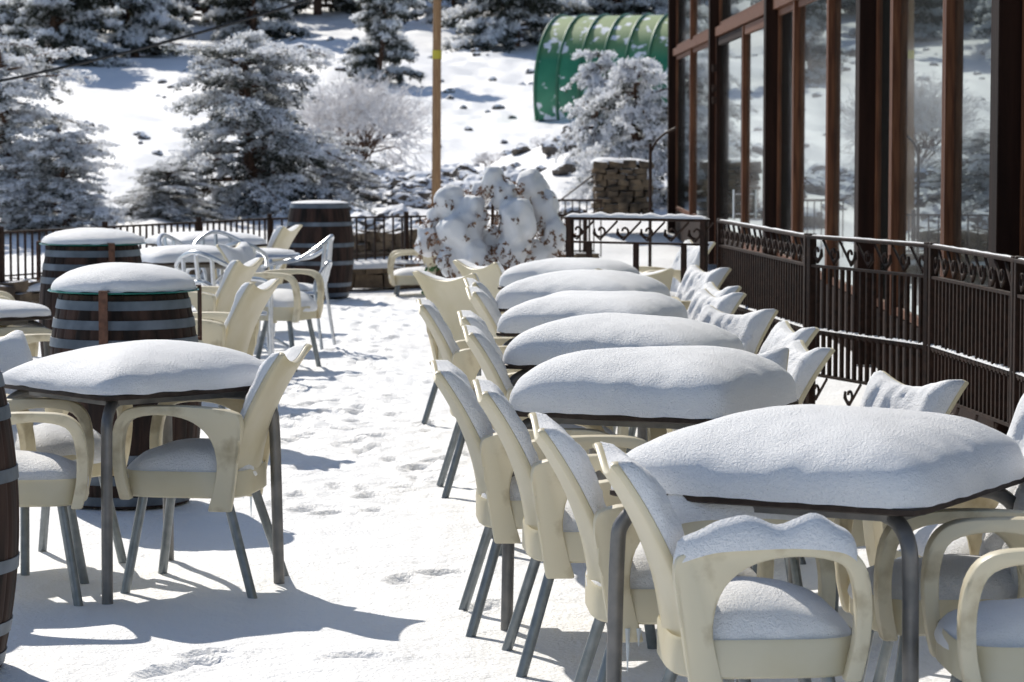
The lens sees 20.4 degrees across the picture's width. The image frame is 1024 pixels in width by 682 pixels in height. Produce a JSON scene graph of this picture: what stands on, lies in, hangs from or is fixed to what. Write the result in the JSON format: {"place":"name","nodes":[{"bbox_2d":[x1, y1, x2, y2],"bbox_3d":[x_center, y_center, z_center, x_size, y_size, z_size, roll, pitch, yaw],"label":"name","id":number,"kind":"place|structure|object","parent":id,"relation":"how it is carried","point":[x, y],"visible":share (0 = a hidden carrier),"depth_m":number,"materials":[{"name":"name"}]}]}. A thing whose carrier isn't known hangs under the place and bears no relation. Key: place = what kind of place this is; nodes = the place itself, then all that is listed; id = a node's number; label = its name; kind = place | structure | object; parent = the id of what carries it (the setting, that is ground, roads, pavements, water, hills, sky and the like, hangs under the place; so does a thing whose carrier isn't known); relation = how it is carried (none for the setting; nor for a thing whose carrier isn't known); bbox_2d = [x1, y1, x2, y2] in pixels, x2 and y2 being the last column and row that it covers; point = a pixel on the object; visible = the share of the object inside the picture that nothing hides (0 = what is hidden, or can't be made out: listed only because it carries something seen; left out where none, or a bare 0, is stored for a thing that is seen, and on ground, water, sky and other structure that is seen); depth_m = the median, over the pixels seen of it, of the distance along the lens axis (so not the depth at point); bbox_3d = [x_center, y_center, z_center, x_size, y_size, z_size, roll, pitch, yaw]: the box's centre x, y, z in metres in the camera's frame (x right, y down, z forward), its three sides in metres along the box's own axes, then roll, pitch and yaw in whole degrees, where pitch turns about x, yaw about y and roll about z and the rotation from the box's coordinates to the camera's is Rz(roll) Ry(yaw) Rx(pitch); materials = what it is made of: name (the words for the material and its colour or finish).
{"place":"outdoors","nodes":[
{"label":"outdoors","id":0,"kind":"place"},
{"bbox_2d":[0,0,310,81],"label":"overhead cable","id":1,"kind":"object","parent":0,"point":[158,43],"visible":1,"depth_m":29.84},
{"bbox_2d":[0,0,951,681],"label":"ground","id":2,"kind":"structure","parent":0,"point":[382,536],"depth_m":12.09,"materials":[{"name":"snow"}]},
{"bbox_2d":[0,370,19,666],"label":"wooden barrel","id":3,"kind":"object","parent":2,"relation":"on","point":[9,525],"visible":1,"depth_m":8.80,"materials":[{"name":"brown wood"}]},
{"bbox_2d":[0,299,51,356],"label":"square cafe table","id":4,"kind":"object","parent":2,"relation":"on","point":[20,313],"visible":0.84,"depth_m":14.45,"materials":[{"name":"grey metal"}]},
{"bbox_2d":[0,327,51,359],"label":"plastic armchair","id":5,"kind":"object","parent":2,"relation":"on","point":[35,334],"visible":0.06,"depth_m":14.35,"materials":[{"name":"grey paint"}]},
{"bbox_2d":[0,0,56,50],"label":"conifer tree","id":6,"kind":"object","parent":2,"relation":"on","point":[7,18],"visible":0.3,"depth_m":101.55,"materials":[{"name":"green plant"}]},
{"bbox_2d":[0,35,57,166],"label":"conifer tree","id":7,"kind":"object","parent":2,"relation":"on","point":[27,43],"visible":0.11,"depth_m":55.99,"materials":[{"name":"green plant"}]},
{"bbox_2d":[7,397,93,605],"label":"plastic armchair","id":8,"kind":"object","parent":2,"relation":"on","point":[61,483],"visible":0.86,"depth_m":10.12,"materials":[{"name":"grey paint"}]},
{"bbox_2d":[0,46,127,230],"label":"conifer tree","id":9,"kind":"object","parent":2,"relation":"on","point":[19,121],"visible":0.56,"depth_m":44.54,"materials":[{"name":"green plant"}]},
{"bbox_2d":[0,330,132,575],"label":"plastic armchair","id":10,"kind":"object","parent":2,"relation":"on","point":[15,351],"visible":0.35,"depth_m":10.98,"materials":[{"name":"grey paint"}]},
{"bbox_2d":[1,124,132,233],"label":"conifer tree","id":11,"kind":"object","parent":2,"relation":"on","point":[81,205],"visible":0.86,"depth_m":43.61,"materials":[{"name":"white plant"}]},
{"bbox_2d":[0,0,142,67],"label":"conifer tree","id":12,"kind":"object","parent":2,"relation":"on","point":[68,23],"visible":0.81,"depth_m":96.30,"materials":[{"name":"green plant"}]},
{"bbox_2d":[36,228,145,357],"bbox_3d":[-2.664,-0.193,18.129,0.689,1.056,0.704,-3,5,-34],"label":"wooden barrel","id":13,"kind":"object","parent":2,"relation":"on","point":[66,250],"visible":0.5,"depth_m":17.88,"materials":[{"name":"brown wood"}]},
{"bbox_2d":[0,268,203,303],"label":"stone wall","id":14,"kind":"structure","parent":2,"relation":"on","point":[27,289],"depth_m":25.79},
{"bbox_2d":[0,217,268,282],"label":"picket fence","id":15,"kind":"object","parent":14,"relation":"on","point":[198,222],"visible":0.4,"depth_m":26.51,"materials":[{"name":"metal"}]},
{"bbox_2d":[47,262,201,508],"bbox_3d":[-1.750,0.186,12.841,0.689,1.078,0.704,0,4,0],"label":"wooden barrel","id":16,"kind":"object","parent":2,"relation":"on","point":[106,303],"visible":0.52,"depth_m":12.58,"materials":[{"name":"brown wood"}]},
{"bbox_2d":[79,0,195,57],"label":"conifer tree","id":17,"kind":"object","parent":2,"relation":"on","point":[145,22],"visible":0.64,"depth_m":101.29,"materials":[{"name":"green plant"}]},
{"bbox_2d":[3,339,284,604],"bbox_3d":[-1.400,0.457,10.664,0.803,0.919,0.805,-4,6,-40],"label":"square cafe table","id":18,"kind":"object","parent":2,"relation":"on","point":[112,377],"visible":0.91,"depth_m":10.38,"materials":[{"name":"grey metal"}]},
{"bbox_2d":[91,162,238,224],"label":"conifer tree","id":19,"kind":"object","parent":2,"relation":"on","point":[165,205],"visible":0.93,"depth_m":46.67,"materials":[{"name":"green plant"}]},
{"bbox_2d":[140,245,225,282],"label":"square cafe table","id":20,"kind":"object","parent":2,"relation":"on","point":[168,256],"visible":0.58,"depth_m":20.44,"materials":[{"name":"grey metal"}]},
{"bbox_2d":[145,231,267,270],"bbox_3d":[-2.563,-0.487,23.831,0.823,0.863,0.825,-2,5,-30],"label":"square cafe table","id":21,"kind":"object","parent":2,"relation":"on","point":[189,237],"visible":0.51,"depth_m":23.57,"materials":[{"name":"grey metal"}]},
{"bbox_2d":[112,343,311,598],"bbox_3d":[-1.101,0.475,10.557,0.637,0.910,0.594,1,4,9],"label":"plastic armchair","id":22,"kind":"object","parent":2,"relation":"on","point":[223,465],"visible":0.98,"depth_m":10.35,"materials":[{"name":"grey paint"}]},
{"bbox_2d":[167,0,262,22],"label":"conifer tree","id":23,"kind":"object","parent":2,"relation":"on","point":[193,3],"visible":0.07,"depth_m":116.80,"materials":[{"name":"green plant"}]},
{"bbox_2d":[174,250,273,354],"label":"aluminium armchair","id":24,"kind":"object","parent":2,"relation":"on","point":[198,279],"visible":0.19,"depth_m":19.13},
{"bbox_2d":[188,257,263,342],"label":"plastic armchair","id":25,"kind":"object","parent":2,"relation":"on","point":[237,274],"visible":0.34,"depth_m":17.69,"materials":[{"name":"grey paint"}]},
{"bbox_2d":[186,241,269,355],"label":"aluminium armchair","id":26,"kind":"object","parent":2,"relation":"on","point":[255,249],"visible":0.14,"depth_m":20.76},
{"bbox_2d":[192,230,273,308],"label":"aluminium armchair","id":27,"kind":"object","parent":2,"relation":"on","point":[201,238],"visible":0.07,"depth_m":22.92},
{"bbox_2d":[193,278,281,408],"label":"plastic armchair","id":28,"kind":"object","parent":2,"relation":"on","point":[238,330],"visible":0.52,"depth_m":15.15,"materials":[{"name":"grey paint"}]},
{"bbox_2d":[113,29,377,222],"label":"conifer tree","id":29,"kind":"object","parent":2,"relation":"on","point":[273,182],"visible":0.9,"depth_m":48.42,"materials":[{"name":"white plant"}]},
{"bbox_2d":[198,0,311,40],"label":"conifer tree","id":30,"kind":"object","parent":2,"relation":"on","point":[228,11],"visible":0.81,"depth_m":110.75,"materials":[{"name":"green plant"}]},
{"bbox_2d":[215,224,302,283],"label":"plastic armchair","id":31,"kind":"object","parent":2,"relation":"on","point":[282,237],"visible":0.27,"depth_m":24.03,"materials":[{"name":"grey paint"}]},
{"bbox_2d":[216,242,324,371],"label":"plastic armchair","id":32,"kind":"object","parent":2,"relation":"on","point":[294,304],"visible":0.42,"depth_m":20.12,"materials":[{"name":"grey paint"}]},
{"bbox_2d":[256,248,300,351],"bbox_3d":[-2.000,-0.325,21.936,0.750,0.782,0.750,0,4,0],"label":"round table","id":33,"kind":"object","parent":2,"relation":"on","point":[275,253],"visible":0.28,"depth_m":21.74,"materials":[{"name":"metal"}]},
{"bbox_2d":[258,234,335,349],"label":"aluminium armchair","id":34,"kind":"object","parent":2,"relation":"on","point":[324,272],"visible":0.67,"depth_m":21.88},
{"bbox_2d":[262,0,367,14],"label":"conifer tree","id":35,"kind":"object","parent":2,"relation":"on","point":[351,6],"visible":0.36,"depth_m":121.36,"materials":[{"name":"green plant"}]},
{"bbox_2d":[286,200,353,297],"bbox_3d":[-1.941,-0.934,28.709,0.697,0.975,0.697,0,4,0],"label":"wooden barrel","id":36,"kind":"object","parent":2,"relation":"on","point":[320,220],"visible":0.73,"depth_m":28.44,"materials":[{"name":"brown wood"}]},
{"bbox_2d":[257,130,393,206],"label":"conifer tree","id":37,"kind":"object","parent":2,"relation":"on","point":[330,180],"visible":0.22,"depth_m":51.76,"materials":[{"name":"grey plant"}]},
{"bbox_2d":[283,259,444,289],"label":"stone wall","id":38,"kind":"structure","parent":2,"relation":"on","point":[371,273],"depth_m":30.11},
{"bbox_2d":[267,211,426,260],"bbox_3d":[-1.650,-1.087,30.202,2.059,0.560,0.040,-2,5,-29],"label":"picket fence","id":39,"kind":"object","parent":38,"relation":"on","point":[270,224],"visible":0.43,"depth_m":30.34,"materials":[{"name":"metal"}]},
{"bbox_2d":[294,64,448,171],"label":"bare shrub","id":40,"kind":"object","parent":2,"relation":"on","point":[352,117],"visible":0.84,"depth_m":59.44,"materials":[{"name":"white plant"}]},
{"bbox_2d":[337,0,427,84],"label":"conifer tree","id":41,"kind":"object","parent":2,"relation":"on","point":[381,24],"visible":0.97,"depth_m":89.08,"materials":[{"name":"grey plant"}]},
{"bbox_2d":[353,228,417,258],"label":"dry stone wall","id":42,"kind":"structure","parent":2,"relation":"on","point":[379,241],"depth_m":42.07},
{"bbox_2d":[387,249,436,296],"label":"plastic armchair","id":43,"kind":"object","parent":2,"relation":"on","point":[398,278],"visible":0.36,"depth_m":29.10,"materials":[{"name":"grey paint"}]},
{"bbox_2d":[431,0,441,206],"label":"utility pole","id":44,"kind":"object","parent":2,"relation":"on","point":[436,118],"visible":0.92,"depth_m":45.78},
{"bbox_2d":[397,0,491,24],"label":"conifer tree","id":45,"kind":"object","parent":2,"relation":"on","point":[421,12],"visible":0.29,"depth_m":115.06,"materials":[{"name":"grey plant"}]},
{"bbox_2d":[412,270,504,424],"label":"plastic armchair","id":46,"kind":"object","parent":2,"relation":"on","point":[448,298],"visible":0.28,"depth_m":16.25,"materials":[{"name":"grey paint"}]},
{"bbox_2d":[416,298,513,497],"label":"plastic armchair","id":47,"kind":"object","parent":2,"relation":"on","point":[459,354],"visible":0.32,"depth_m":13.17,"materials":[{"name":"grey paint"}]},
{"bbox_2d":[453,259,504,298],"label":"plastic armchair","id":48,"kind":"object","parent":2,"relation":"on","point":[489,276],"visible":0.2,"depth_m":17.48,"materials":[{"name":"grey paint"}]},
{"bbox_2d":[464,287,504,336],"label":"plastic armchair","id":49,"kind":"object","parent":2,"relation":"on","point":[485,307],"visible":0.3,"depth_m":14.20,"materials":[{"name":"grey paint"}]},
{"bbox_2d":[456,310,521,372],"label":"plastic armchair","id":50,"kind":"object","parent":2,"relation":"on","point":[468,317],"visible":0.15,"depth_m":12.29,"materials":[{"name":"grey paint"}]},
{"bbox_2d":[412,166,576,294],"bbox_3d":[-0.157,-0.714,22.906,1.314,1.390,0.922,-1,4,-12],"label":"snow laden shrub","id":51,"kind":"object","parent":2,"relation":"on","point":[456,226],"visible":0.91,"depth_m":22.75,"materials":[{"name":"snow"}]},
{"bbox_2d":[441,0,595,52],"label":"conifer tree","id":52,"kind":"object","parent":2,"relation":"on","point":[482,26],"visible":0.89,"depth_m":106.05,"materials":[{"name":"grey plant"}]},
{"bbox_2d":[429,360,620,636],"bbox_3d":[0.045,0.533,9.763,0.637,0.910,0.594,0,4,-4],"label":"plastic armchair","id":53,"kind":"object","parent":2,"relation":"on","point":[499,512],"visible":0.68,"depth_m":9.53,"materials":[{"name":"beige plastic"}]},
{"bbox_2d":[461,325,628,555],"bbox_3d":[0.125,0.401,11.557,0.637,0.910,0.594,0,4,-5],"label":"plastic armchair","id":54,"kind":"object","parent":2,"relation":"on","point":[487,356],"visible":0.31,"depth_m":11.32,"materials":[{"name":"beige plastic"}]},
{"bbox_2d":[541,135,569,157],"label":"rock","id":55,"kind":"object","parent":2,"relation":"on","point":[550,147],"visible":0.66,"depth_m":55.78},
{"bbox_2d":[471,379,656,677],"bbox_3d":[0.205,0.589,9.014,0.637,0.910,0.594,0,4,-5],"label":"plastic armchair","id":56,"kind":"object","parent":2,"relation":"on","point":[551,540],"visible":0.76,"depth_m":8.78,"materials":[{"name":"beige plastic"}]},
{"bbox_2d":[498,257,639,289],"bbox_3d":[0.363,-0.048,17.443,0.739,0.928,0.730,2,4,20],"label":"square cafe table","id":57,"kind":"object","parent":2,"relation":"on","point":[521,271],"visible":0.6,"depth_m":17.18,"materials":[{"name":"grey metal"}]},
{"bbox_2d":[495,269,670,311],"bbox_3d":[0.385,0.094,15.348,0.787,0.953,0.787,2,5,22],"label":"square cafe table","id":58,"kind":"object","parent":2,"relation":"on","point":[511,295],"visible":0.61,"depth_m":15.08,"materials":[{"name":"grey metal"}]},
{"bbox_2d":[551,48,628,174],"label":"conifer tree","id":59,"kind":"object","parent":2,"relation":"on","point":[592,78],"visible":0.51,"depth_m":51.66,"materials":[{"name":"white plant"}]},
{"bbox_2d":[547,0,632,15],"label":"conifer tree","id":60,"kind":"object","parent":2,"relation":"on","point":[598,5],"visible":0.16,"depth_m":116.90,"materials":[{"name":"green plant"}]},
{"bbox_2d":[496,290,687,440],"bbox_3d":[0.391,0.234,13.556,0.770,0.937,0.772,2,4,20],"label":"square cafe table","id":61,"kind":"object","parent":2,"relation":"on","point":[515,321],"visible":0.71,"depth_m":13.28,"materials":[{"name":"grey metal"}]},
{"bbox_2d":[533,13,667,120],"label":"green tunnel","id":62,"kind":"structure","parent":2,"relation":"on","point":[564,37],"depth_m":73.48,"materials":[{"name":"metal"}]},
{"bbox_2d":[560,55,667,209],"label":"conifer tree","id":63,"kind":"object","parent":2,"relation":"on","point":[646,128],"visible":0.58,"depth_m":48.96,"materials":[{"name":"white plant"}]},
{"bbox_2d":[590,157,655,213],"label":"stone pillar","id":64,"kind":"structure","parent":2,"relation":"on","point":[626,194],"depth_m":44.60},
{"bbox_2d":[503,313,743,385],"bbox_3d":[0.468,0.360,11.762,0.850,0.950,0.851,2,4,20],"label":"square cafe table","id":65,"kind":"object","parent":2,"relation":"on","point":[528,350],"visible":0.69,"depth_m":11.45,"materials":[{"name":"grey metal"}]},
{"bbox_2d":[603,0,667,15],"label":"conifer tree","id":66,"kind":"object","parent":2,"relation":"on","point":[639,6],"visible":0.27,"depth_m":116.62,"materials":[{"name":"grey plant"}]},
{"bbox_2d":[595,268,681,302],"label":"plastic armchair","id":67,"kind":"object","parent":2,"relation":"on","point":[664,276],"visible":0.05,"depth_m":16.59,"materials":[{"name":"beige plastic"}]},
{"bbox_2d":[564,211,713,281],"bbox_3d":[0.832,-0.273,18.706,1.093,1.150,0.066,2,5,30],"label":"iron railing","id":68,"kind":"object","parent":2,"relation":"on","point":[570,218],"visible":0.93,"depth_m":18.65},
{"bbox_2d":[501,346,799,630],"bbox_3d":[0.491,0.498,9.811,0.830,0.962,0.828,2,5,24],"label":"square cafe table","id":69,"kind":"object","parent":2,"relation":"on","point":[672,387],"visible":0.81,"depth_m":9.49,"materials":[{"name":"grey metal"}]},
{"bbox_2d":[528,412,773,681],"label":"plastic armchair","id":70,"kind":"object","parent":2,"relation":"on","point":[597,508],"visible":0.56,"depth_m":7.69,"materials":[{"name":"beige plastic"}]},
{"bbox_2d":[648,127,676,266],"bbox_3d":[1.437,-1.189,27.174,0.266,1.711,0.052,1,4,11],"label":"iron post","id":71,"kind":"object","parent":2,"relation":"on","point":[651,148],"visible":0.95,"depth_m":27.16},
{"bbox_2d":[639,240,715,296],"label":"plastic armchair","id":72,"kind":"object","parent":2,"relation":"on","point":[693,255],"visible":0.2,"depth_m":20.67,"materials":[{"name":"beige plastic"}]},
{"bbox_2d":[613,288,746,440],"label":"plastic armchair","id":73,"kind":"object","parent":2,"relation":"on","point":[729,303],"visible":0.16,"depth_m":15.01,"materials":[{"name":"beige plastic"}]},
{"bbox_2d":[626,305,777,452],"bbox_3d":[0.874,0.303,13.489,0.637,0.910,0.594,-4,6,-42],"label":"plastic armchair","id":74,"kind":"object","parent":2,"relation":"on","point":[749,330],"visible":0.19,"depth_m":13.48,"materials":[{"name":"beige plastic"}]},
{"bbox_2d":[675,265,731,309],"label":"plastic armchair","id":75,"kind":"object","parent":2,"relation":"on","point":[695,278],"visible":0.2,"depth_m":17.69,"materials":[{"name":"beige plastic"}]},
{"bbox_2d":[649,347,802,586],"bbox_3d":[0.782,0.497,10.260,0.594,0.910,0.637,0,4,2],"label":"plastic armchair","id":76,"kind":"object","parent":2,"relation":"on","point":[779,356],"visible":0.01,"depth_m":10.40,"materials":[{"name":"beige plastic"}]},
{"bbox_2d":[592,442,872,681],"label":"plastic armchair","id":77,"kind":"object","parent":2,"relation":"on","point":[718,619],"visible":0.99,"depth_m":6.92,"materials":[{"name":"beige plastic"}]},
{"bbox_2d":[647,340,834,564],"bbox_3d":[0.905,0.467,11.273,0.637,0.910,0.594,-1,4,-10],"label":"plastic armchair","id":78,"kind":"object","parent":2,"relation":"on","point":[805,366],"visible":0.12,"depth_m":11.08,"materials":[{"name":"beige plastic"}]},
{"bbox_2d":[667,321,819,432],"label":"plastic armchair","id":79,"kind":"object","parent":2,"relation":"on","point":[783,334],"visible":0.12,"depth_m":12.45,"materials":[{"name":"beige plastic"}]},
{"bbox_2d":[716,218,807,403],"bbox_3d":[1.483,-0.134,17.032,0.045,1.120,2.807,0,4,-6],"label":"iron railing","id":80,"kind":"object","parent":2,"relation":"on","point":[765,281],"visible":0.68,"depth_m":16.78,"materials":[{"name":"metal"}]},
{"bbox_2d":[606,404,1023,681],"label":"square cafe table","id":81,"kind":"object","parent":2,"relation":"on","point":[895,470],"visible":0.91,"depth_m":7.32,"materials":[{"name":"grey metal"}]},
{"bbox_2d":[752,370,968,611],"bbox_3d":[1.158,0.582,9.713,0.637,0.910,0.594,-3,5,-32],"label":"plastic armchair","id":82,"kind":"object","parent":2,"relation":"on","point":[883,389],"visible":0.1,"depth_m":9.70,"materials":[{"name":"beige plastic"}]},
{"bbox_2d":[806,233,928,405],"bbox_3d":[1.875,0.014,15.017,0.045,1.120,1.406,-2,5,-21],"label":"iron railing","id":83,"kind":"object","parent":2,"relation":"on","point":[813,303],"visible":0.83,"depth_m":15.01,"materials":[{"name":"metal"}]},
{"bbox_2d":[834,448,1023,681],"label":"plastic armchair","id":84,"kind":"object","parent":2,"relation":"on","point":[885,572],"visible":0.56,"depth_m":7.55,"materials":[{"name":"beige plastic"}]},
{"bbox_2d":[863,394,1023,681],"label":"plastic armchair","id":85,"kind":"object","parent":2,"relation":"on","point":[873,530],"visible":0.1,"depth_m":8.48,"materials":[{"name":"beige plastic"}]},
{"bbox_2d":[927,242,1014,429],"bbox_3d":[2.195,0.119,13.596,0.045,1.120,1.684,0,4,-5],"label":"iron railing","id":86,"kind":"object","parent":2,"relation":"on","point":[970,333],"visible":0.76,"depth_m":13.53,"materials":[{"name":"metal"}]},
{"bbox_2d":[920,516,1023,681],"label":"plastic armchair","id":87,"kind":"object","parent":2,"relation":"on","point":[972,638],"visible":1,"depth_m":6.91,"materials":[{"name":"beige plastic"}]},
{"bbox_2d":[1012,256,1023,418],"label":"iron railing","id":88,"kind":"object","parent":2,"relation":"on","point":[1018,353],"visible":0.62,"depth_m":12.72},
{"bbox_2d":[667,0,1023,434],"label":"glazed cafe building","id":89,"kind":"structure","parent":0,"point":[901,120],"depth_m":20.35,"materials":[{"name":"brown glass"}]},
{"bbox_2d":[675,50,689,214],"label":"window frame","id":90,"kind":"structure","parent":89,"relation":"in","point":[682,165],"depth_m":43.36,"materials":[{"name":"clear glass"}]},
{"bbox_2d":[676,0,689,46],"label":"window","id":91,"kind":"structure","parent":89,"relation":"in","point":[682,6],"depth_m":43.36,"materials":[{"name":"clear glass"}]},
{"bbox_2d":[689,42,707,216],"bbox_3d":[2.581,-2.795,38.311,0.068,2.413,4.966,0,4,0],"label":"window frame","id":92,"kind":"structure","parent":89,"relation":"in","point":[698,168],"depth_m":39.64,"materials":[{"name":"clear glass"}]},
{"bbox_2d":[690,0,707,39],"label":"window frame","id":93,"kind":"structure","parent":89,"relation":"in","point":[698,8],"depth_m":39.64,"materials":[{"name":"clear glass"}]},
{"bbox_2d":[712,26,741,264],"bbox_3d":[2.535,-2.221,33.545,0.161,2.830,3.985,0,4,0],"label":"door","id":94,"kind":"structure","parent":89,"relation":"in","point":[728,66],"depth_m":34.02,"materials":[{"name":"clear glass"}]},
{"bbox_2d":[719,0,763,24],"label":"window frame","id":95,"kind":"structure","parent":89,"relation":"in","point":[728,9],"depth_m":33.37,"materials":[{"name":"clear glass"}]},
{"bbox_2d":[741,17,763,252],"bbox_3d":[2.580,-1.944,29.791,0.070,2.830,3.526,0,4,0],"label":"window","id":96,"kind":"structure","parent":89,"relation":"in","point":[753,32],"depth_m":30.63,"materials":[{"name":"clear glass"}]},
{"bbox_2d":[776,1,793,259],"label":"window frame","id":97,"kind":"structure","parent":89,"relation":"in","point":[785,14],"depth_m":27.03,"materials":[{"name":"brown wood"}]},
{"bbox_2d":[792,0,827,279],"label":"window frame","id":98,"kind":"structure","parent":89,"relation":"in","point":[810,17],"depth_m":24.85,"materials":[{"name":"clear glass"}]},
{"bbox_2d":[826,0,855,293],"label":"window frame","id":99,"kind":"structure","parent":89,"relation":"in","point":[841,22],"depth_m":22.50,"materials":[{"name":"clear glass"}]},
{"bbox_2d":[874,0,891,309],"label":"window frame","id":100,"kind":"structure","parent":89,"relation":"in","point":[881,212],"depth_m":19.95,"materials":[{"name":"brown wood"}]},
{"bbox_2d":[889,0,944,325],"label":"window frame","id":101,"kind":"structure","parent":89,"relation":"in","point":[917,34],"depth_m":18.28,"materials":[{"name":"clear glass"}]},
{"bbox_2d":[942,0,991,286],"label":"window frame","id":102,"kind":"structure","parent":89,"relation":"in","point":[967,29],"depth_m":16.27,"materials":[{"name":"clear glass"}]},
{"bbox_2d":[1019,0,1023,256],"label":"window frame","id":103,"kind":"structure","parent":89,"relation":"in","point":[1021,236],"depth_m":14.39,"materials":[{"name":"brown wood"}]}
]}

